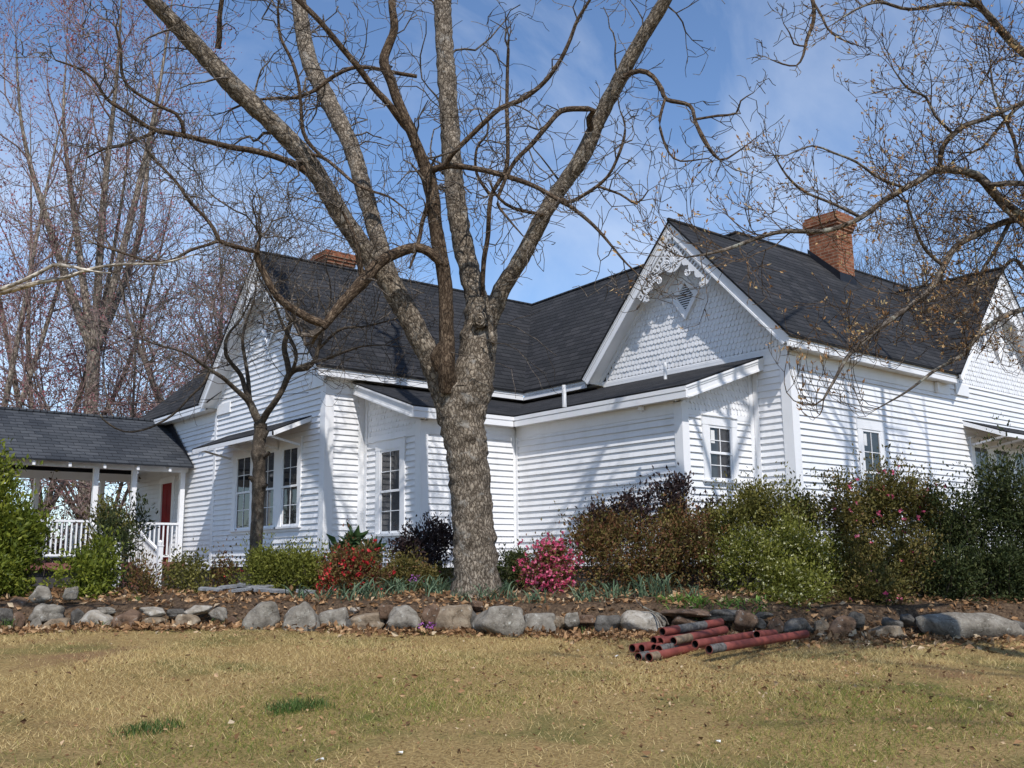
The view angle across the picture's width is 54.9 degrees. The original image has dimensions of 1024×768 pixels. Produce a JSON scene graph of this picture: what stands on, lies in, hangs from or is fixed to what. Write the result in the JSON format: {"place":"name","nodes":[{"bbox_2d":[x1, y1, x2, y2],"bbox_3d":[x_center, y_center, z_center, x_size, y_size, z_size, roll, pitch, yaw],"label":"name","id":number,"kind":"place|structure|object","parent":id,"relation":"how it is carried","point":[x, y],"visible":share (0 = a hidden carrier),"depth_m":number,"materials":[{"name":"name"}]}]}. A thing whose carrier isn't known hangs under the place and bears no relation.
{"place":"outdoors","nodes":[
{"label":"outdoors","id":0,"kind":"place"},
{"bbox_2d":[0,625,1023,767],"bbox_3d":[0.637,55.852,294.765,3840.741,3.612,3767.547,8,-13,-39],"label":"lawn","id":1,"kind":"structure","parent":0,"point":[438,754],"depth_m":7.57,"materials":[{"name":"plant"}]},
{"bbox_2d":[0,608,13,621],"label":"rock","id":2,"kind":"object","parent":1,"relation":"on","point":[7,613],"visible":0.89,"depth_m":12.20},
{"bbox_2d":[13,611,24,627],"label":"rock","id":3,"kind":"object","parent":1,"relation":"on","point":[19,617],"visible":0.69,"depth_m":12.18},
{"bbox_2d":[0,0,158,406],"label":"maple tree","id":4,"kind":"object","parent":1,"relation":"on","point":[10,377],"visible":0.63,"depth_m":33.87,"materials":[{"name":"brown plant"}]},
{"bbox_2d":[78,610,113,624],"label":"rock","id":5,"kind":"object","parent":1,"relation":"on","point":[94,616],"visible":0.62,"depth_m":12.13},
{"bbox_2d":[0,0,241,538],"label":"maple tree","id":6,"kind":"object","parent":1,"relation":"on","point":[94,342],"visible":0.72,"depth_m":34.83,"materials":[{"name":"brown plant"}]},
{"bbox_2d":[111,609,141,628],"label":"rock","id":7,"kind":"object","parent":1,"relation":"on","point":[130,616],"visible":0.66,"depth_m":12.02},
{"bbox_2d":[0,0,264,560],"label":"maple tree","id":8,"kind":"object","parent":1,"relation":"on","point":[16,385],"visible":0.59,"depth_m":36.68,"materials":[{"name":"brown plant"}]},
{"bbox_2d":[0,178,273,511],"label":"maple tree","id":9,"kind":"object","parent":1,"relation":"on","point":[54,391],"visible":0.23,"depth_m":39.16,"materials":[{"name":"brown plant"}]},
{"bbox_2d":[0,225,275,336],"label":"pale barked tree","id":10,"kind":"object","parent":1,"relation":"on","point":[13,287],"visible":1,"depth_m":10.38,"materials":[{"name":"grey plant"}]},
{"bbox_2d":[105,714,187,740],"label":"grass tuft","id":11,"kind":"object","parent":1,"relation":"on","point":[146,726],"visible":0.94,"depth_m":6.87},
{"bbox_2d":[141,616,168,623],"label":"rock","id":12,"kind":"object","parent":1,"relation":"on","point":[158,619],"visible":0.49,"depth_m":12.16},
{"bbox_2d":[140,607,165,616],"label":"rock","id":13,"kind":"object","parent":12,"relation":"on","point":[154,611],"visible":1,"depth_m":12.23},
{"bbox_2d":[0,120,328,543],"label":"maple tree","id":14,"kind":"object","parent":1,"relation":"on","point":[133,411],"visible":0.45,"depth_m":31.57,"materials":[{"name":"brown plant"}]},
{"bbox_2d":[174,614,200,627],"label":"rock","id":15,"kind":"object","parent":1,"relation":"on","point":[180,619],"visible":0.68,"depth_m":12.14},
{"bbox_2d":[184,605,212,614],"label":"rock","id":16,"kind":"object","parent":15,"relation":"on","point":[199,609],"visible":1,"depth_m":12.25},
{"bbox_2d":[41,98,364,415],"bbox_3d":[-11.408,-0.734,36.512,11.425,17.257,11.623,-3,-11,14],"label":"bare tree","id":17,"kind":"object","parent":1,"relation":"on","point":[142,348],"visible":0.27,"depth_m":34.62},
{"bbox_2d":[241,601,280,629],"bbox_3d":[-3.046,2.841,11.972,0.468,0.394,0.324,3,-11,-21],"label":"rock","id":18,"kind":"object","parent":1,"relation":"on","point":[261,615],"visible":0.83,"depth_m":11.85,"materials":[{"name":"stone"}]},
{"bbox_2d":[258,701,305,716],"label":"grass tuft","id":19,"kind":"object","parent":1,"relation":"on","point":[282,710],"visible":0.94,"depth_m":7.34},
{"bbox_2d":[145,179,450,374],"bbox_3d":[-8.312,-0.074,39.217,12.330,16.852,11.477,8,-13,-39],"label":"bare tree","id":20,"kind":"object","parent":1,"relation":"on","point":[399,262],"visible":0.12,"depth_m":38.59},
{"bbox_2d":[281,601,319,631],"bbox_3d":[-2.574,2.856,12.009,0.490,0.409,0.352,-2,-10,9],"label":"rock","id":21,"kind":"object","parent":1,"relation":"on","point":[302,614],"visible":0.81,"depth_m":11.89,"materials":[{"name":"stone"}]},
{"bbox_2d":[265,694,335,714],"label":"grass tuft","id":22,"kind":"object","parent":1,"relation":"on","point":[304,706],"visible":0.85,"depth_m":7.52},
{"bbox_2d":[318,607,348,627],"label":"rock","id":23,"kind":"object","parent":1,"relation":"on","point":[340,616],"visible":0.62,"depth_m":12.18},
{"bbox_2d":[386,605,421,631],"bbox_3d":[-1.348,2.932,12.264,0.453,0.356,0.371,1,-10,-11],"label":"rock","id":24,"kind":"object","parent":1,"relation":"on","point":[406,616],"visible":0.82,"depth_m":12.13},
{"bbox_2d":[379,604,392,619],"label":"rock","id":25,"kind":"object","parent":24,"relation":"on","point":[384,610],"visible":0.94,"depth_m":12.24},
{"bbox_2d":[472,605,525,637],"bbox_3d":[-0.148,2.903,11.963,0.596,0.428,0.506,3,-11,-19],"label":"rock","id":26,"kind":"object","parent":1,"relation":"on","point":[503,620],"visible":0.86,"depth_m":11.82,"materials":[{"name":"stone"}]},
{"bbox_2d":[0,585,1023,634],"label":"garden bed","id":27,"kind":"object","parent":1,"relation":"on","point":[827,611],"visible":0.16,"depth_m":12.59,"materials":[{"name":"brown soil"}]},
{"bbox_2d":[0,438,60,598],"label":"shrub","id":28,"kind":"object","parent":27,"relation":"on","point":[24,533],"visible":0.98,"depth_m":13.57,"materials":[{"name":"green plant"}]},
{"bbox_2d":[27,585,52,602],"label":"rock","id":29,"kind":"object","parent":27,"relation":"on","point":[40,594],"visible":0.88,"depth_m":12.68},
{"bbox_2d":[28,603,64,622],"bbox_3d":[-5.829,2.863,12.323,0.430,0.232,0.305,-1,-10,1],"label":"rock","id":30,"kind":"object","parent":27,"relation":"on","point":[44,612],"visible":0.9,"depth_m":12.26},
{"bbox_2d":[5,478,129,562],"bbox_3d":[-14.189,3.440,27.791,8.317,6.134,6.691,8,-13,-39],"label":"brush","id":31,"kind":"object","parent":27,"relation":"on","point":[65,502],"visible":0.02,"depth_m":28.49,"materials":[{"name":"brown plant"}]},
{"bbox_2d":[62,586,78,600],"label":"rock","id":32,"kind":"object","parent":27,"relation":"on","point":[71,593],"visible":1,"depth_m":12.67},
{"bbox_2d":[20,482,130,562],"bbox_3d":[-11.127,4.432,28.329,6.021,4.812,5.926,0,-10,-4],"label":"brush","id":33,"kind":"object","parent":27,"relation":"on","point":[87,492],"visible":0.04,"depth_m":27.83,"materials":[{"name":"brown plant"}]},
{"bbox_2d":[14,470,140,562],"bbox_3d":[-11.997,3.558,26.787,6.639,5.146,6.076,8,-13,-39],"label":"brush","id":34,"kind":"object","parent":27,"relation":"on","point":[62,518],"visible":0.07,"depth_m":26.19,"materials":[{"name":"brown plant"}]},
{"bbox_2d":[38,480,129,562],"bbox_3d":[-10.867,3.874,26.438,6.892,3.640,4.945,20,-23,-63],"label":"brush","id":35,"kind":"object","parent":27,"relation":"on","point":[73,513],"visible":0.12,"depth_m":26.23,"materials":[{"name":"brown plant"}]},
{"bbox_2d":[42,524,133,599],"bbox_3d":[-5.822,2.452,13.538,1.142,1.073,1.124,8,-13,-39],"label":"shrub","id":36,"kind":"object","parent":27,"relation":"on","point":[93,571],"visible":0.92,"depth_m":13.48,"materials":[{"name":"green plant"}]},
{"bbox_2d":[0,406,193,588],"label":"covered walkway","id":37,"kind":"structure","parent":27,"relation":"on","point":[95,449],"depth_m":23.18,"materials":[{"name":"grey tile"}]},
{"bbox_2d":[69,490,144,586],"bbox_3d":[-8.728,3.390,21.193,1.441,2.224,1.307,-1,-10,2],"label":"nandina","id":38,"kind":"object","parent":27,"relation":"on","point":[98,510],"visible":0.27,"depth_m":21.21,"materials":[{"name":"green plant"}]},
{"bbox_2d":[83,488,158,588],"bbox_3d":[-6.678,2.695,17.065,1.353,1.838,1.587,8,-13,-39],"label":"nandina","id":39,"kind":"object","parent":27,"relation":"on","point":[125,536],"visible":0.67,"depth_m":17.26,"materials":[{"name":"green plant"}]},
{"bbox_2d":[118,548,176,594],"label":"shrub","id":40,"kind":"object","parent":27,"relation":"on","point":[144,576],"visible":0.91,"depth_m":14.15,"materials":[{"name":"brown plant"}]},
{"bbox_2d":[157,538,223,593],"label":"shrub","id":41,"kind":"object","parent":27,"relation":"on","point":[188,582],"visible":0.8,"depth_m":14.82,"materials":[{"name":"green plant"}]},
{"bbox_2d":[208,607,227,622],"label":"rock","id":42,"kind":"object","parent":27,"relation":"on","point":[218,613],"visible":0.81,"depth_m":12.24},
{"bbox_2d":[204,529,247,588],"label":"azalea","id":43,"kind":"object","parent":27,"relation":"on","point":[224,580],"visible":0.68,"depth_m":15.22,"materials":[{"name":"brown plant"}]},
{"bbox_2d":[0,32,479,591],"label":"bare tree","id":44,"kind":"object","parent":27,"relation":"on","point":[260,454],"visible":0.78,"depth_m":15.01,"materials":[{"name":"brown plant"}]},
{"bbox_2d":[221,523,332,592],"bbox_3d":[-3.384,2.616,14.573,1.733,1.101,1.004,-3,-11,13],"label":"azalea","id":45,"kind":"object","parent":27,"relation":"on","point":[278,567],"visible":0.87,"depth_m":14.39,"materials":[{"name":"green plant"}]},
{"bbox_2d":[336,582,371,602],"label":"daffodil clump","id":46,"kind":"object","parent":27,"relation":"on","point":[353,592],"visible":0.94,"depth_m":12.92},
{"bbox_2d":[323,521,386,575],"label":"rhododendron","id":47,"kind":"object","parent":27,"relation":"on","point":[352,540],"visible":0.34,"depth_m":15.29,"materials":[{"name":"green plant"}]},
{"bbox_2d":[313,515,397,594],"bbox_3d":[-2.320,2.509,14.330,1.339,1.204,1.184,8,-13,-39],"label":"azalea","id":48,"kind":"object","parent":27,"relation":"on","point":[349,566],"visible":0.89,"depth_m":14.05,"materials":[{"name":"red plant"}]},
{"bbox_2d":[350,612,384,629],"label":"rock","id":49,"kind":"object","parent":27,"relation":"on","point":[371,619],"visible":0.75,"depth_m":12.17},
{"bbox_2d":[353,577,397,598],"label":"daffodil clump","id":50,"kind":"object","parent":27,"relation":"on","point":[367,592],"visible":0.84,"depth_m":13.22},
{"bbox_2d":[372,577,405,595],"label":"daffodil clump","id":51,"kind":"object","parent":27,"relation":"on","point":[395,586],"visible":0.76,"depth_m":13.58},
{"bbox_2d":[377,540,453,593],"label":"azalea","id":52,"kind":"object","parent":27,"relation":"on","point":[405,570],"visible":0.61,"depth_m":14.58,"materials":[{"name":"green plant"}]},
{"bbox_2d":[381,510,453,585],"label":"shrub","id":53,"kind":"object","parent":27,"relation":"on","point":[443,534],"visible":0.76,"depth_m":15.26,"materials":[{"name":"purple plant"}]},
{"bbox_2d":[412,572,461,596],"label":"daffodil clump","id":54,"kind":"object","parent":27,"relation":"on","point":[433,585],"visible":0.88,"depth_m":13.49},
{"bbox_2d":[0,0,882,597],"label":"bare tree","id":55,"kind":"object","parent":27,"relation":"on","point":[462,388],"visible":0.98,"depth_m":13.76,"materials":[{"name":"grey plant"}]},
{"bbox_2d":[423,604,472,632],"bbox_3d":[-0.780,2.960,12.299,0.638,0.404,0.431,-3,-11,14],"label":"rock","id":56,"kind":"object","parent":27,"relation":"on","point":[452,616],"visible":0.66,"depth_m":12.11,"materials":[{"name":"stone"}]},
{"bbox_2d":[421,604,439,624],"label":"rock","id":57,"kind":"object","parent":56,"relation":"on","point":[430,613],"visible":0.97,"depth_m":12.15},
{"bbox_2d":[0,583,1023,767],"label":"leaf litter","id":58,"kind":"object","parent":27,"relation":"on","point":[612,633],"visible":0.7,"depth_m":11.86,"materials":[{"name":"brown plant"}]},
{"bbox_2d":[497,539,532,590],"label":"shrub","id":59,"kind":"object","parent":27,"relation":"on","point":[509,572],"visible":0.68,"depth_m":14.56,"materials":[{"name":"green plant"}]},
{"bbox_2d":[523,586,561,603],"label":"daffodil clump","id":60,"kind":"object","parent":27,"relation":"on","point":[533,595],"visible":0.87,"depth_m":12.93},
{"bbox_2d":[508,518,588,592],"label":"azalea","id":61,"kind":"object","parent":27,"relation":"on","point":[553,564],"visible":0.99,"depth_m":14.00,"materials":[{"name":"pink plant"}]},
{"bbox_2d":[564,612,579,629],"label":"rock","id":62,"kind":"object","parent":27,"relation":"on","point":[572,621],"visible":1,"depth_m":12.15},
{"bbox_2d":[584,580,627,597],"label":"daffodil clump","id":63,"kind":"object","parent":27,"relation":"on","point":[609,588],"visible":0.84,"depth_m":13.49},
{"bbox_2d":[594,615,620,631],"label":"rock","id":64,"kind":"object","parent":27,"relation":"on","point":[605,622],"visible":0.83,"depth_m":12.11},
{"bbox_2d":[549,489,736,592],"bbox_3d":[1.961,2.318,14.555,2.773,1.575,1.841,-3,-10,11],"label":"azalea","id":65,"kind":"object","parent":27,"relation":"on","point":[598,536],"visible":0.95,"depth_m":14.39,"materials":[{"name":"brown plant"}]},
{"bbox_2d":[622,572,664,597],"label":"daffodil clump","id":66,"kind":"object","parent":27,"relation":"on","point":[642,591],"visible":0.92,"depth_m":13.40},
{"bbox_2d":[563,463,736,587],"bbox_3d":[2.106,2.181,15.134,2.722,2.009,1.247,-1,-10,5],"label":"shrub","id":67,"kind":"object","parent":27,"relation":"on","point":[678,484],"visible":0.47,"depth_m":15.07,"materials":[{"name":"purple plant"}]},
{"bbox_2d":[647,572,684,597],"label":"daffodil clump","id":68,"kind":"object","parent":27,"relation":"on","point":[668,588],"visible":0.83,"depth_m":13.43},
{"bbox_2d":[671,615,698,625],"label":"rock","id":69,"kind":"object","parent":27,"relation":"on","point":[677,620],"visible":0.62,"depth_m":12.15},
{"bbox_2d":[659,609,710,616],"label":"rock","id":70,"kind":"object","parent":69,"relation":"on","point":[688,612],"visible":0.94,"depth_m":12.19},
{"bbox_2d":[702,609,736,621],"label":"rock","id":71,"kind":"object","parent":27,"relation":"on","point":[728,615],"visible":0.77,"depth_m":12.21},
{"bbox_2d":[734,609,757,631],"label":"rock","id":72,"kind":"object","parent":27,"relation":"on","point":[744,620],"visible":1,"depth_m":12.11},
{"bbox_2d":[695,461,826,588],"bbox_3d":[3.724,2.163,14.773,1.980,1.954,1.785,8,-13,-39],"label":"azalea","id":73,"kind":"object","parent":27,"relation":"on","point":[750,500],"visible":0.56,"depth_m":14.66,"materials":[{"name":"green plant"}]},
{"bbox_2d":[767,618,783,632],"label":"rock","id":74,"kind":"object","parent":27,"relation":"on","point":[777,624],"visible":0.83,"depth_m":12.12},
{"bbox_2d":[695,479,858,611],"bbox_3d":[3.677,2.215,13.836,1.926,1.807,2.336,8,-13,-39],"label":"azalea","id":75,"kind":"object","parent":27,"relation":"on","point":[798,565],"visible":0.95,"depth_m":13.66,"materials":[{"name":"green plant"}]},
{"bbox_2d":[782,617,813,633],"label":"rock","id":76,"kind":"object","parent":27,"relation":"on","point":[795,624],"visible":0.69,"depth_m":12.12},
{"bbox_2d":[848,611,865,627],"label":"rock","id":77,"kind":"object","parent":27,"relation":"on","point":[859,618],"visible":0.73,"depth_m":12.22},
{"bbox_2d":[800,442,968,607],"bbox_3d":[5.283,1.918,13.818,2.381,2.383,2.543,-3,-10,12],"label":"azalea","id":78,"kind":"object","parent":27,"relation":"on","point":[891,499],"visible":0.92,"depth_m":13.90,"materials":[{"name":"green plant"}]},
{"bbox_2d":[905,414,1023,604],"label":"shrub","id":79,"kind":"object","parent":27,"relation":"on","point":[1001,562],"visible":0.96,"depth_m":13.43,"materials":[{"name":"green plant"}]},
{"bbox_2d":[524,613,559,633],"bbox_3d":[0.357,2.990,12.236,0.426,0.286,0.406,8,-13,-39],"label":"rock","id":80,"kind":"object","parent":1,"relation":"on","point":[539,620],"visible":0.62,"depth_m":12.16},
{"bbox_2d":[135,210,1023,587],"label":"farmhouse","id":81,"kind":"object","parent":1,"relation":"on","point":[639,394],"visible":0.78,"depth_m":19.24,"materials":[{"name":"white paint"}]},
{"bbox_2d":[0,392,307,407],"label":"cable","id":82,"kind":"object","parent":81,"relation":"attached to","point":[138,403],"visible":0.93,"depth_m":21.15,"materials":[{"name":"black plastic"}]},
{"bbox_2d":[228,447,252,534],"bbox_3d":[-5.816,2.319,21.336,0.085,1.852,1.210,8,-13,-39],"label":"window","id":83,"kind":"structure","parent":81,"relation":"in","point":[242,461],"depth_m":21.45,"materials":[{"name":"white paint"}]},
{"bbox_2d":[263,441,278,532],"bbox_3d":[-5.118,2.163,20.517,0.085,1.852,1.085,8,-13,-39],"label":"window","id":84,"kind":"structure","parent":81,"relation":"in","point":[270,502],"depth_m":20.38,"materials":[{"name":"white paint"}]},
{"bbox_2d":[274,436,303,531],"bbox_3d":[-4.479,2.020,19.768,0.085,1.852,1.025,8,-13,-39],"label":"window","id":85,"kind":"structure","parent":81,"relation":"in","point":[290,455],"depth_m":19.78,"materials":[{"name":"white paint"}]},
{"bbox_2d":[372,436,406,539],"bbox_3d":[-2.302,1.970,18.530,0.085,1.902,1.050,8,-13,-39],"label":"window","id":86,"kind":"structure","parent":81,"relation":"in","point":[390,481],"depth_m":18.55,"materials":[{"name":"white paint"}]},
{"bbox_2d":[700,413,741,485],"bbox_3d":[3.547,1.126,16.701,0.980,1.182,0.085,8,-13,-39],"label":"window","id":87,"kind":"structure","parent":81,"relation":"in","point":[719,433],"depth_m":16.71,"materials":[{"name":"white paint"}]},
{"bbox_2d":[855,416,889,521],"bbox_3d":[6.719,1.584,18.255,1.010,1.922,0.085,8,-13,-39],"label":"window","id":88,"kind":"structure","parent":81,"relation":"in","point":[870,435],"depth_m":18.31,"materials":[{"name":"white paint"}]},
{"bbox_2d":[969,437,998,525],"bbox_3d":[10.097,2.084,21.039,1.000,1.852,0.085,8,-13,-39],"label":"window","id":89,"kind":"structure","parent":81,"relation":"in","point":[974,452],"depth_m":21.05,"materials":[{"name":"white paint"}]},
{"bbox_2d":[991,440,1015,504],"bbox_3d":[10.837,2.186,21.650,1.030,1.852,0.085,8,-13,-39],"label":"window","id":90,"kind":"structure","parent":81,"relation":"in","point":[994,442],"depth_m":21.75,"materials":[{"name":"white paint"}]},
{"bbox_2d":[1011,443,1023,507],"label":"window","id":91,"kind":"structure","parent":81,"relation":"in","point":[1015,445],"depth_m":22.27,"materials":[{"name":"white paint"}]},
{"bbox_2d":[620,610,665,632],"bbox_3d":[1.622,2.991,12.280,0.590,0.334,0.460,-1,-10,2],"label":"rock","id":92,"kind":"object","parent":1,"relation":"on","point":[638,620],"visible":0.73,"depth_m":12.16,"materials":[{"name":"stone"}]},
{"bbox_2d":[638,642,655,651],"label":"pipe","id":93,"kind":"object","parent":1,"relation":"on","point":[647,646],"visible":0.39,"depth_m":10.48,"materials":[{"name":"red"}]},
{"bbox_2d":[650,630,701,642],"bbox_3d":[1.903,2.812,10.961,0.092,0.108,1.093,-11,-14,43],"label":"pipe","id":94,"kind":"object","parent":93,"relation":"on","point":[654,639],"visible":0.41,"depth_m":10.63,"materials":[{"name":"red"}]},
{"bbox_2d":[659,618,723,635],"bbox_3d":[2.034,2.733,11.087,1.137,0.136,0.093,9,-14,-44],"label":"pipe","id":95,"kind":"object","parent":94,"relation":"on","point":[687,627],"visible":0.98,"depth_m":11.00,"materials":[{"name":"red"}]},
{"bbox_2d":[635,649,661,660],"bbox_3d":[1.705,2.874,10.584,0.093,0.116,1.211,-10,-14,41],"label":"pipe","id":96,"kind":"object","parent":1,"relation":"on","point":[639,656],"visible":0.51,"depth_m":10.18,"materials":[{"name":"red"}]},
{"bbox_2d":[655,642,690,649],"bbox_3d":[1.897,2.854,10.765,0.093,0.104,1.109,-9,-13,39],"label":"pipe","id":97,"kind":"object","parent":96,"relation":"on","point":[667,646],"visible":0.38,"depth_m":10.45,"materials":[{"name":"grey"}]},
{"bbox_2d":[670,626,728,644],"bbox_3d":[2.089,2.790,10.939,0.093,0.147,1.128,-9,-13,40],"label":"pipe","id":98,"kind":"object","parent":97,"relation":"on","point":[692,636],"visible":0.99,"depth_m":10.85,"materials":[{"name":"red"}]},
{"bbox_2d":[645,644,704,661],"bbox_3d":[1.833,2.869,10.605,0.093,0.127,1.404,-9,-13,38],"label":"pipe","id":99,"kind":"object","parent":1,"relation":"on","point":[655,655],"visible":0.61,"depth_m":10.32,"materials":[{"name":"red"}]},
{"bbox_2d":[691,631,753,648],"bbox_3d":[2.365,2.804,10.824,0.093,0.113,1.296,-10,-14,42],"label":"pipe","id":100,"kind":"object","parent":1,"relation":"on","point":[699,643],"visible":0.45,"depth_m":10.66,"materials":[{"name":"red"}]},
{"bbox_2d":[705,630,808,653],"bbox_3d":[2.724,2.817,10.790,0.093,0.129,2.029,-11,-14,43],"label":"pipe","id":101,"kind":"object","parent":1,"relation":"on","point":[745,643],"visible":1,"depth_m":10.65,"materials":[{"name":"red"}]},
{"bbox_2d":[604,0,1023,419],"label":"budding tree","id":102,"kind":"object","parent":1,"relation":"on","point":[1012,211],"visible":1,"depth_m":8.88,"materials":[{"name":"brown plant"}]},
{"bbox_2d":[814,619,829,634],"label":"rock","id":103,"kind":"object","parent":1,"relation":"on","point":[821,625],"visible":0.73,"depth_m":12.13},
{"bbox_2d":[828,615,855,634],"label":"rock","id":104,"kind":"object","parent":1,"relation":"on","point":[839,624],"visible":0.78,"depth_m":12.11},
{"bbox_2d":[764,158,965,285],"bbox_3d":[14.244,-1.191,37.062,8.323,17.775,8.351,-6,-11,26],"label":"bare tree","id":105,"kind":"object","parent":1,"relation":"on","point":[797,219],"visible":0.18,"depth_m":38.56,"materials":[{"name":"brown plant"}]},
{"bbox_2d":[868,625,906,638],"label":"rock","id":106,"kind":"object","parent":1,"relation":"on","point":[895,630],"visible":0.57,"depth_m":11.97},
{"bbox_2d":[791,181,1010,284],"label":"bare tree","id":107,"kind":"object","parent":1,"relation":"on","point":[863,268],"visible":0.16,"depth_m":43.41,"materials":[{"name":"brown plant"}]},
{"bbox_2d":[853,163,1023,294],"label":"bare tree","id":108,"kind":"object","parent":1,"relation":"on","point":[997,257],"visible":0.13,"depth_m":38.69,"materials":[{"name":"brown plant"}]},
{"bbox_2d":[868,160,1023,305],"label":"bare tree","id":109,"kind":"object","parent":1,"relation":"on","point":[975,246],"visible":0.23,"depth_m":36.00,"materials":[{"name":"brown plant"}]},
{"bbox_2d":[915,612,1023,640],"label":"rock","id":110,"kind":"object","parent":1,"relation":"on","point":[964,625],"visible":0.73,"depth_m":11.93,"materials":[{"name":"stone"}]},
{"bbox_2d":[0,0,1023,543],"label":"sky","id":111,"kind":"structure","parent":0,"point":[812,100],"materials":[{"name":"blue"}]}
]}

